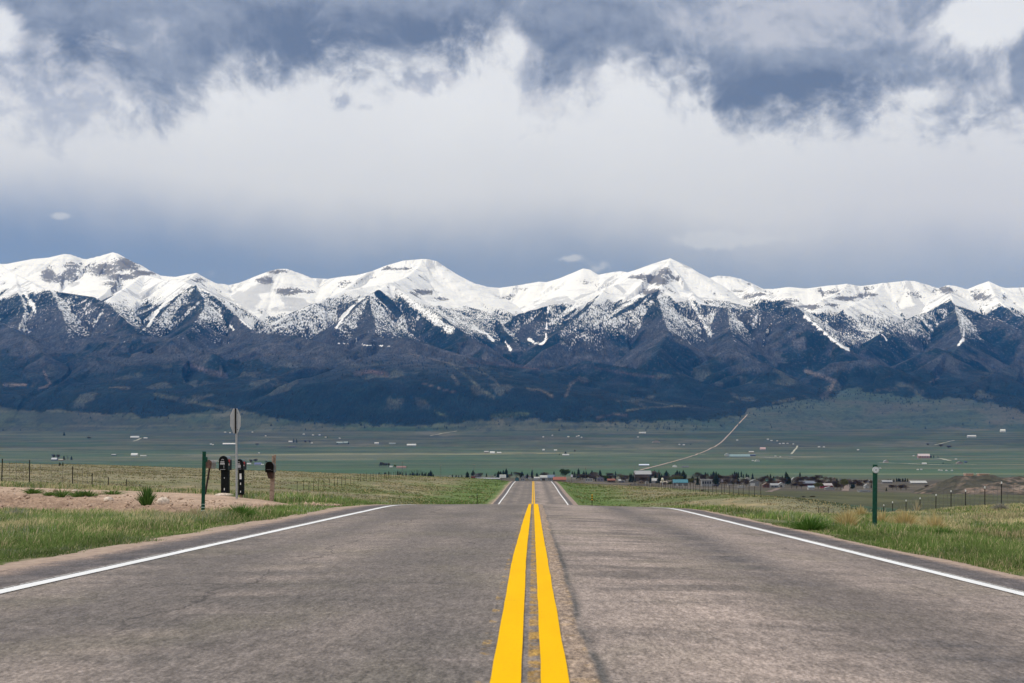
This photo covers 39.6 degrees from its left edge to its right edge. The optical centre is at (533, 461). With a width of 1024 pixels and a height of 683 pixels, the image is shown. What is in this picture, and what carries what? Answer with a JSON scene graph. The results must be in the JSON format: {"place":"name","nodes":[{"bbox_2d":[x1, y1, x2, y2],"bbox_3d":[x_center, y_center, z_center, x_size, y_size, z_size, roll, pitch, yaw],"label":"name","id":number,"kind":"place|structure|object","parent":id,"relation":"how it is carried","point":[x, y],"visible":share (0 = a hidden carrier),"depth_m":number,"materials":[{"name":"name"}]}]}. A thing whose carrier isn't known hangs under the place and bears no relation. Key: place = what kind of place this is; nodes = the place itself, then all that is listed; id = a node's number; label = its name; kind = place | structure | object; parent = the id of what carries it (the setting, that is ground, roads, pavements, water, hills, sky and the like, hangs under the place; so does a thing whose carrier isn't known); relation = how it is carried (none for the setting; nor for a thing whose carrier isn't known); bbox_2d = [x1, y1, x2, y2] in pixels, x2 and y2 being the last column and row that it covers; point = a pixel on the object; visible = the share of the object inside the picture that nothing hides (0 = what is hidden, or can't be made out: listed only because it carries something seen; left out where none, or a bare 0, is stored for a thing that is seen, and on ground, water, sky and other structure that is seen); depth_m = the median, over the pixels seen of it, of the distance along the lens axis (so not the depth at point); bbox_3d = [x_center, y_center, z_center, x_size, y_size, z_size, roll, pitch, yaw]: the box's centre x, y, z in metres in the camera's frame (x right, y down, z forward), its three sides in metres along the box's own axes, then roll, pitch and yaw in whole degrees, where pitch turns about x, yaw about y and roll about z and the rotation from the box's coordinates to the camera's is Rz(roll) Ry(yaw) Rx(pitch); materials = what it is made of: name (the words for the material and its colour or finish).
{"place":"outdoors","nodes":[
{"label":"outdoors","id":0,"kind":"place"},
{"bbox_2d":[0,487,308,513],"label":"dirt road","id":1,"kind":"structure","parent":0,"point":[8,499],"depth_m":40.29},
{"bbox_2d":[21,487,44,493],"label":"green grass tuft","id":2,"kind":"object","parent":1,"relation":"on","point":[31,490],"visible":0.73,"depth_m":45.51,"materials":[{"name":"green plant"}]},
{"bbox_2d":[41,492,53,495],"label":"green grass tuft","id":3,"kind":"object","parent":1,"relation":"on","point":[47,494],"visible":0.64,"depth_m":43.81,"materials":[{"name":"green plant"}]},
{"bbox_2d":[49,488,72,496],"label":"green grass tuft","id":4,"kind":"object","parent":1,"relation":"on","point":[59,493],"visible":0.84,"depth_m":42.90,"materials":[{"name":"green plant"}]},
{"bbox_2d":[66,489,86,496],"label":"green grass tuft","id":5,"kind":"object","parent":1,"relation":"on","point":[72,494],"visible":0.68,"depth_m":42.51,"materials":[{"name":"green plant"}]},
{"bbox_2d":[78,490,102,496],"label":"green grass tuft","id":6,"kind":"object","parent":1,"relation":"on","point":[88,494],"visible":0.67,"depth_m":42.46,"materials":[{"name":"green plant"}]},
{"bbox_2d":[104,497,113,501],"bbox_3d":[-11.829,1.068,39.596,0.303,0.212,0.262,0,0,0],"label":"stone","id":7,"kind":"object","parent":1,"relation":"on","point":[108,498],"visible":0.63,"depth_m":39.49,"materials":[{"name":"beige stone"}]},
{"bbox_2d":[92,489,132,494],"bbox_3d":[-13.178,0.947,44.642,1.488,0.180,1.396,0,0,30],"label":"green grass tuft","id":8,"kind":"object","parent":1,"relation":"on","point":[113,492],"visible":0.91,"depth_m":44.59,"materials":[{"name":"green plant"}]},
{"bbox_2d":[135,484,157,505],"bbox_3d":[-10.016,0.853,36.787,0.651,0.648,0.684,0,0,-34],"label":"green shrub","id":9,"kind":"object","parent":1,"relation":"on","point":[146,498],"visible":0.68,"depth_m":36.72,"materials":[{"name":"green plant"}]},
{"bbox_2d":[156,497,169,504],"bbox_3d":[-9.494,1.028,36.493,0.331,0.268,0.206,0,0,0],"label":"stone","id":10,"kind":"object","parent":1,"relation":"on","point":[162,500],"visible":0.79,"depth_m":36.42,"materials":[{"name":"beige stone"}]},
{"bbox_2d":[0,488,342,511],"bbox_3d":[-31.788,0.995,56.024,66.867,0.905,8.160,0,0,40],"label":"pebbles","id":11,"kind":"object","parent":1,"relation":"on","point":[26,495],"visible":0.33,"depth_m":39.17,"materials":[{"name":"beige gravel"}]},
{"bbox_2d":[214,493,233,495],"bbox_3d":[-10.176,1.116,46.767,0.666,0.196,0.303,0,0,0],"label":"stone","id":12,"kind":"object","parent":1,"relation":"on","point":[223,494],"visible":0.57,"depth_m":46.68,"materials":[{"name":"beige stone"}]},
{"bbox_2d":[238,459,246,497],"bbox_3d":[-9.194,0.544,44.789,0.234,1.265,0.482,0,0,4],"label":"mailbox","id":13,"kind":"object","parent":1,"relation":"on","point":[241,465],"visible":0.84,"depth_m":44.72,"materials":[{"name":"black plastic"}]},
{"bbox_2d":[238,459,242,469],"bbox_3d":[-9.219,0.082,44.575,0.215,0.329,0.048,0,0,4],"label":"door","id":14,"kind":"structure","parent":13,"relation":"in","point":[240,463],"depth_m":44.57,"materials":[{"name":"black plastic"}]},
{"bbox_2d":[0,481,1023,682],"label":"road","id":15,"kind":"structure","parent":0,"point":[534,582],"depth_m":8.88,"materials":[{"name":"grey asphalt"}]},
{"bbox_2d":[0,252,1023,430],"bbox_3d":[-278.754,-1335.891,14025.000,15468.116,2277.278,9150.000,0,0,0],"label":"mountains","id":16,"kind":"structure","parent":0,"point":[120,308],"depth_m":12237.30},
{"bbox_2d":[0,349,1023,430],"bbox_3d":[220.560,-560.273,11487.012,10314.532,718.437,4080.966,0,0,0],"label":"forest","id":17,"kind":"object","parent":16,"relation":"on","point":[524,387],"visible":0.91,"depth_m":10628.81,"materials":[{"name":"green plant"}]},
{"bbox_2d":[0,429,1023,575],"bbox_3d":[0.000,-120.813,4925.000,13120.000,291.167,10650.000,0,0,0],"label":"ground","id":18,"kind":"structure","parent":0,"point":[995,452],"depth_m":4841.59,"materials":[{"name":"green plant"}]},
{"bbox_2d":[3,508,28,515],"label":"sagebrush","id":19,"kind":"object","parent":18,"relation":"on","point":[15,510],"visible":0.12,"depth_m":25.88,"materials":[{"name":"green plant"}]},
{"bbox_2d":[186,508,205,517],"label":"dry grass tuft","id":20,"kind":"object","parent":18,"relation":"on","point":[194,510],"visible":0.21,"depth_m":25.53,"materials":[{"name":"beige plant"}]},
{"bbox_2d":[201,451,207,510],"bbox_3d":[-6.644,0.475,28.720,0.103,1.370,0.060,1,0,0],"label":"delineator post","id":21,"kind":"object","parent":18,"relation":"on","point":[204,459],"visible":0.91,"depth_m":28.70,"materials":[{"name":"green metal"}]},
{"bbox_2d":[205,460,218,493],"bbox_3d":[-10.912,0.545,48.191,0.502,1.228,0.516,0,0,0],"label":"mailbox","id":22,"kind":"object","parent":18,"relation":"on","point":[210,464],"visible":0.69,"depth_m":48.17,"materials":[{"name":"grey metal"}]},
{"bbox_2d":[206,460,211,468],"bbox_3d":[-10.956,0.071,47.957,0.225,0.279,0.041,9,1,6],"label":"door","id":23,"kind":"structure","parent":22,"relation":"in","point":[208,464],"depth_m":47.96,"materials":[{"name":"brown metal"}]},
{"bbox_2d":[1,459,431,491],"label":"wire fence","id":24,"kind":"object","parent":18,"relation":"on","point":[147,487],"visible":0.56,"depth_m":82.91,"materials":[{"name":"metal"}]},
{"bbox_2d":[219,456,231,492],"bbox_3d":[-10.172,0.482,46.989,0.319,1.365,0.522,0,0,4],"label":"mailbox","id":25,"kind":"object","parent":18,"relation":"on","point":[225,465],"visible":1,"depth_m":46.88,"materials":[{"name":"black plastic"}]},
{"bbox_2d":[219,456,227,469],"bbox_3d":[-10.198,0.043,46.755,0.300,0.474,0.048,0,0,4],"label":"door","id":26,"kind":"structure","parent":25,"relation":"in","point":[223,461],"depth_m":46.74,"materials":[{"name":"black plastic"}]},
{"bbox_2d":[230,408,240,498],"bbox_3d":[-8.966,-0.200,42.982,0.072,2.830,0.748,0,0,12],"label":"stop sign","id":27,"kind":"object","parent":18,"relation":"on","point":[235,420],"visible":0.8,"depth_m":42.95,"materials":[{"name":"metal"}]},
{"bbox_2d":[221,503,261,518],"bbox_3d":[-5.364,0.904,26.046,0.954,0.356,0.956,0,0,0],"label":"green grass tuft","id":28,"kind":"object","parent":18,"relation":"on","point":[241,509],"visible":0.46,"depth_m":25.97,"materials":[{"name":"green plant"}]},
{"bbox_2d":[0,481,511,570],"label":"gravel verge","id":29,"kind":"structure","parent":18,"relation":"on","point":[79,554],"depth_m":16.46,"materials":[{"name":"beige gravel"}]},
{"bbox_2d":[265,455,275,500],"bbox_3d":[-7.720,0.500,41.828,0.260,1.430,0.551,0,0,0],"label":"wooden post","id":30,"kind":"object","parent":18,"relation":"on","point":[270,468],"visible":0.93,"depth_m":41.90,"materials":[{"name":"brown wood"}]},
{"bbox_2d":[265,462,273,471],"bbox_3d":[-7.712,0.150,41.576,0.250,0.314,0.045,0,0,-2],"label":"door","id":31,"kind":"structure","parent":30,"relation":"in","point":[269,466],"depth_m":41.57,"materials":[{"name":"black plastic"}]},
{"bbox_2d":[0,462,1021,513],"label":"field grass","id":32,"kind":"structure","parent":18,"relation":"on","point":[403,488],"depth_m":184.31,"materials":[{"name":"green plant"}]},
{"bbox_2d":[540,475,546,480],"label":"store","id":33,"kind":"structure","parent":18,"relation":"on","point":[543,477],"depth_m":1530.72,"materials":[{"name":"white"}]},
{"bbox_2d":[547,475,554,480],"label":"house","id":34,"kind":"structure","parent":18,"relation":"on","point":[550,477],"depth_m":1448.43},
{"bbox_2d":[553,477,565,481],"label":"motel","id":35,"kind":"structure","parent":18,"relation":"on","point":[561,479],"depth_m":1385.34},
{"bbox_2d":[560,469,569,475],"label":"leafy tree","id":36,"kind":"object","parent":18,"relation":"on","point":[564,472],"visible":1,"depth_m":1998.50,"materials":[{"name":"green plant"}]},
{"bbox_2d":[633,471,650,480],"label":"arena","id":37,"kind":"object","parent":18,"relation":"on","point":[640,473],"visible":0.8,"depth_m":1643.38},
{"bbox_2d":[656,473,661,483],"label":"conifer tree","id":38,"kind":"object","parent":18,"relation":"on","point":[658,479],"visible":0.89,"depth_m":1373.79,"materials":[{"name":"green plant"}]},
{"bbox_2d":[672,479,687,485],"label":"store","id":39,"kind":"structure","parent":18,"relation":"on","point":[682,482],"depth_m":1205.47,"materials":[{"name":"teal metal"}]},
{"bbox_2d":[679,470,686,478],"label":"conifer tree","id":40,"kind":"object","parent":18,"relation":"on","point":[683,474],"visible":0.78,"depth_m":1654.40,"materials":[{"name":"green plant"}]},
{"bbox_2d":[700,479,712,485],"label":"mobile home","id":41,"kind":"object","parent":18,"relation":"on","point":[706,482],"visible":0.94,"depth_m":1222.79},
{"bbox_2d":[712,472,721,484],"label":"conifer tree","id":42,"kind":"object","parent":18,"relation":"on","point":[716,479],"visible":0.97,"depth_m":1235.73,"materials":[{"name":"green plant"}]},
{"bbox_2d":[722,478,731,485],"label":"bare tree","id":43,"kind":"object","parent":18,"relation":"on","point":[726,480],"visible":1,"depth_m":1310.89,"materials":[{"name":"grey plant"}]},
{"bbox_2d":[729,454,749,456],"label":"greenhouse","id":44,"kind":"object","parent":18,"relation":"on","point":[739,455],"visible":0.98,"depth_m":4949.04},
{"bbox_2d":[748,479,758,485],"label":"barn","id":45,"kind":"structure","parent":18,"relation":"on","point":[753,482],"depth_m":1303.83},
{"bbox_2d":[762,483,769,487],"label":"shed","id":46,"kind":"structure","parent":18,"relation":"on","point":[765,485],"depth_m":1184.17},
{"bbox_2d":[769,483,778,487],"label":"house","id":47,"kind":"structure","parent":18,"relation":"on","point":[774,485],"depth_m":1163.25,"materials":[{"name":"white"}]},
{"bbox_2d":[785,474,791,484],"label":"conifer tree","id":48,"kind":"object","parent":18,"relation":"on","point":[788,478],"visible":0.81,"depth_m":1444.18,"materials":[{"name":"green plant"}]},
{"bbox_2d":[560,485,1023,578],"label":"gravel verge","id":49,"kind":"structure","parent":18,"relation":"on","point":[968,565],"depth_m":15.93,"materials":[{"name":"beige gravel"}]},
{"bbox_2d":[798,481,814,485],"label":"warehouse","id":50,"kind":"structure","parent":18,"relation":"on","point":[808,483],"depth_m":1373.00,"materials":[{"name":"white metal"}]},
{"bbox_2d":[779,516,841,530],"bbox_3d":[4.555,1.008,23.531,1.204,0.290,1.209,0,0,0],"label":"green grass tuft","id":51,"kind":"object","parent":18,"relation":"on","point":[811,525],"visible":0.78,"depth_m":23.40,"materials":[{"name":"green plant"}]},
{"bbox_2d":[814,479,826,482],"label":"bare tree","id":52,"kind":"object","parent":18,"relation":"on","point":[819,481],"visible":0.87,"depth_m":1357.31,"materials":[{"name":"grey plant"}]},
{"bbox_2d":[625,481,1021,512],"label":"wire fence","id":53,"kind":"object","parent":18,"relation":"on","point":[836,512],"visible":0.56,"depth_m":94.48,"materials":[{"name":"metal"}]},
{"bbox_2d":[820,483,832,487],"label":"barn","id":54,"kind":"structure","parent":18,"relation":"on","point":[827,485],"depth_m":1191.82,"materials":[{"name":"white metal"}]},
{"bbox_2d":[824,486,833,489],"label":"shed","id":55,"kind":"structure","parent":18,"relation":"on","point":[828,488],"depth_m":1052.74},
{"bbox_2d":[838,479,849,488],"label":"budding tree","id":56,"kind":"object","parent":18,"relation":"on","point":[844,481],"visible":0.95,"depth_m":1145.92,"materials":[{"name":"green plant"}]},
{"bbox_2d":[831,505,860,525],"bbox_3d":[5.714,0.988,25.898,0.705,0.499,0.671,0,0,0],"label":"dry grass tuft","id":57,"kind":"object","parent":18,"relation":"on","point":[847,516],"visible":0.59,"depth_m":25.85,"materials":[{"name":"beige plant"}]},
{"bbox_2d":[850,506,868,515],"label":"dry grass tuft","id":58,"kind":"object","parent":18,"relation":"on","point":[861,511],"visible":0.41,"depth_m":42.33,"materials":[{"name":"beige plant"}]},
{"bbox_2d":[872,465,878,525],"bbox_3d":[6.287,0.705,26.153,0.118,1.310,0.082,1,0,0],"label":"delineator post","id":59,"kind":"object","parent":18,"relation":"on","point":[875,469],"visible":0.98,"depth_m":26.16,"materials":[{"name":"green metal"}]},
{"bbox_2d":[870,509,892,521],"bbox_3d":[7.422,1.183,30.371,0.664,0.459,0.656,0,0,0],"label":"dry grass tuft","id":60,"kind":"object","parent":18,"relation":"on","point":[880,516],"visible":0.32,"depth_m":30.31,"materials":[{"name":"beige plant"}]},
{"bbox_2d":[881,480,892,483],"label":"warehouse","id":61,"kind":"structure","parent":18,"relation":"on","point":[887,481],"depth_m":1597.05,"materials":[{"name":"white metal"}]},
{"bbox_2d":[883,509,925,524],"bbox_3d":[7.349,1.116,28.124,0.942,0.515,0.926,0,0,0],"label":"dry grass tuft","id":62,"kind":"object","parent":18,"relation":"on","point":[904,518],"visible":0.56,"depth_m":28.03,"materials":[{"name":"beige plant"}]},
{"bbox_2d":[912,499,920,510],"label":"dry grass tuft","id":63,"kind":"object","parent":18,"relation":"on","point":[917,507],"visible":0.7,"depth_m":76.36,"materials":[{"name":"beige plant"}]},
{"bbox_2d":[908,481,926,483],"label":"warehouse","id":64,"kind":"structure","parent":18,"relation":"on","point":[917,482],"depth_m":1582.70,"materials":[{"name":"white metal"}]},
{"bbox_2d":[917,454,929,457],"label":"ranch house","id":65,"kind":"structure","parent":18,"relation":"on","point":[923,455],"depth_m":4930.18,"materials":[{"name":"white"}]},
{"bbox_2d":[918,510,948,528],"bbox_3d":[7.080,1.074,25.174,0.689,0.492,0.701,0,0,0],"label":"dry grass tuft","id":66,"kind":"object","parent":18,"relation":"on","point":[934,517],"visible":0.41,"depth_m":25.14,"materials":[{"name":"beige plant"}]},
{"bbox_2d":[932,527,957,535],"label":"green grass tuft","id":67,"kind":"object","parent":18,"relation":"on","point":[944,530],"visible":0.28,"depth_m":23.13,"materials":[{"name":"green plant"}]},
{"bbox_2d":[990,503,1008,509],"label":"sagebrush","id":68,"kind":"object","parent":18,"relation":"on","point":[999,505],"visible":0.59,"depth_m":52.49,"materials":[{"name":"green plant"}]},
{"bbox_2d":[0,480,1023,576],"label":"grass","id":69,"kind":"structure","parent":0,"point":[983,530],"depth_m":23.12,"materials":[{"name":"green plant"}]},
{"bbox_2d":[0,0,1023,288],"label":"sky","id":70,"kind":"structure","parent":0,"point":[766,144],"materials":[{"name":"grey"}]},
{"bbox_2d":[640,415,746,469],"bbox_3d":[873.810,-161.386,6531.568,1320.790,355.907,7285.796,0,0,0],"label":"gravel road","id":71,"kind":"structure","parent":0,"point":[698,453],"depth_m":6122.91,"materials":[{"name":"beige gravel"}]},
{"bbox_2d":[841,483,849,490],"bbox_3d":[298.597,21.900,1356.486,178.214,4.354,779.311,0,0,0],"label":"house","id":72,"kind":"structure","parent":0,"point":[846,488],"depth_m":1185.01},
{"bbox_2d":[911,474,1023,494],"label":"rocky hill","id":73,"kind":"structure","parent":0,"point":[961,484],"depth_m":877.46,"materials":[{"name":"brown soil"}]},
{"bbox_2d":[963,473,973,475],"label":"house","id":74,"kind":"structure","parent":73,"relation":"on","point":[968,474],"depth_m":915.00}
]}

